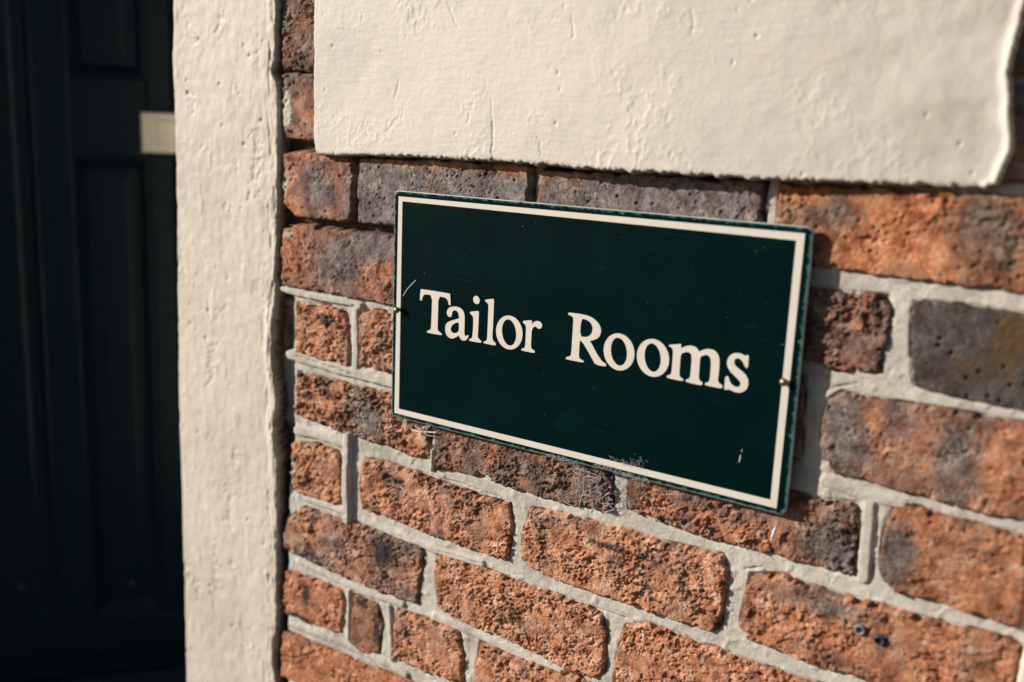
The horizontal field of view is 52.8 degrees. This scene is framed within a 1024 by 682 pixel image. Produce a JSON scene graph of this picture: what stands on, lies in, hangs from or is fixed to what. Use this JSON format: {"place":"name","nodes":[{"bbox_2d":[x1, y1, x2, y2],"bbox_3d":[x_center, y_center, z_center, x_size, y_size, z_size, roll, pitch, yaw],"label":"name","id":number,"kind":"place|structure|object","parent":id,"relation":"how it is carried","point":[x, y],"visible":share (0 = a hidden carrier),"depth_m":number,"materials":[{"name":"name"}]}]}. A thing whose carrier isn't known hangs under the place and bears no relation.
{"place":"outdoors","nodes":[
{"label":"outdoors","id":0,"kind":"place"},
{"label":"pavement","id":1,"kind":"structure","parent":0,"visible":0},
{"bbox_2d":[280,0,1023,681],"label":"brick wall","id":2,"kind":"structure","parent":1,"relation":"on","point":[438,556],"depth_m":0.97,"materials":[{"name":"brown brick"}]},
{"bbox_2d":[0,0,186,681],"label":"panelled door","id":3,"kind":"structure","parent":2,"relation":"in","point":[92,571],"depth_m":1.96,"materials":[{"name":"paint"}]},
{"bbox_2d":[173,0,293,681],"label":"door pilaster","id":4,"kind":"object","parent":2,"relation":"attached to","point":[234,144],"depth_m":1.30,"materials":[{"name":"beige paint"}]},
{"bbox_2d":[405,419,436,435],"bbox_3d":[-0.101,0.095,1.135,0.042,0.016,0.006,10,14,34],"label":"dry fibre","id":5,"kind":"object","parent":2,"relation":"attached to","point":[422,431],"visible":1,"depth_m":1.13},
{"bbox_2d":[391,191,813,513],"bbox_3d":[0.055,-0.004,0.998,0.458,0.250,0.014,10,14,34],"label":"house sign","id":6,"kind":"object","parent":2,"relation":"attached to","point":[667,349],"visible":1,"depth_m":0.97,"materials":[{"name":"metal"}]},
{"bbox_2d":[544,451,695,511],"bbox_3d":[0.100,0.139,0.996,0.169,0.072,0.011,10,14,34],"label":"cobweb","id":7,"kind":"object","parent":6,"relation":"hanging from","point":[603,503],"visible":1,"depth_m":1.01,"materials":[{"name":"fabric"}]},
{"bbox_2d":[314,0,1023,189],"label":"render panel","id":8,"kind":"object","parent":2,"relation":"attached to","point":[915,93],"visible":1,"depth_m":0.88,"materials":[{"name":"white paint"}]},
{"bbox_2d":[770,520,777,542],"bbox_3d":[0.231,0.168,0.909,0.006,0.023,0.004,10,14,34],"label":"fluff","id":9,"kind":"object","parent":2,"relation":"attached to","point":[773,533],"visible":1,"depth_m":0.91,"materials":[{"name":"white fabric"}]},
{"bbox_2d":[854,623,866,635],"bbox_3d":[0.299,0.245,0.882,0.010,0.010,0.014,10,14,34],"label":"wall plug","id":10,"kind":"object","parent":2,"relation":"attached to","point":[863,627],"depth_m":0.88,"materials":[{"name":"grey plastic"}]},
{"bbox_2d":[874,634,885,645],"bbox_3d":[0.313,0.251,0.873,0.010,0.010,0.014,10,14,34],"label":"wall plug","id":11,"kind":"object","parent":2,"relation":"attached to","point":[883,638],"depth_m":0.87,"materials":[{"name":"grey plastic"}]},
{"bbox_2d":[1016,650,1023,681],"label":"corner pilaster","id":12,"kind":"object","parent":2,"relation":"attached to","point":[1020,677],"visible":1,"depth_m":0.80,"materials":[{"name":"beige paint"}]}
]}

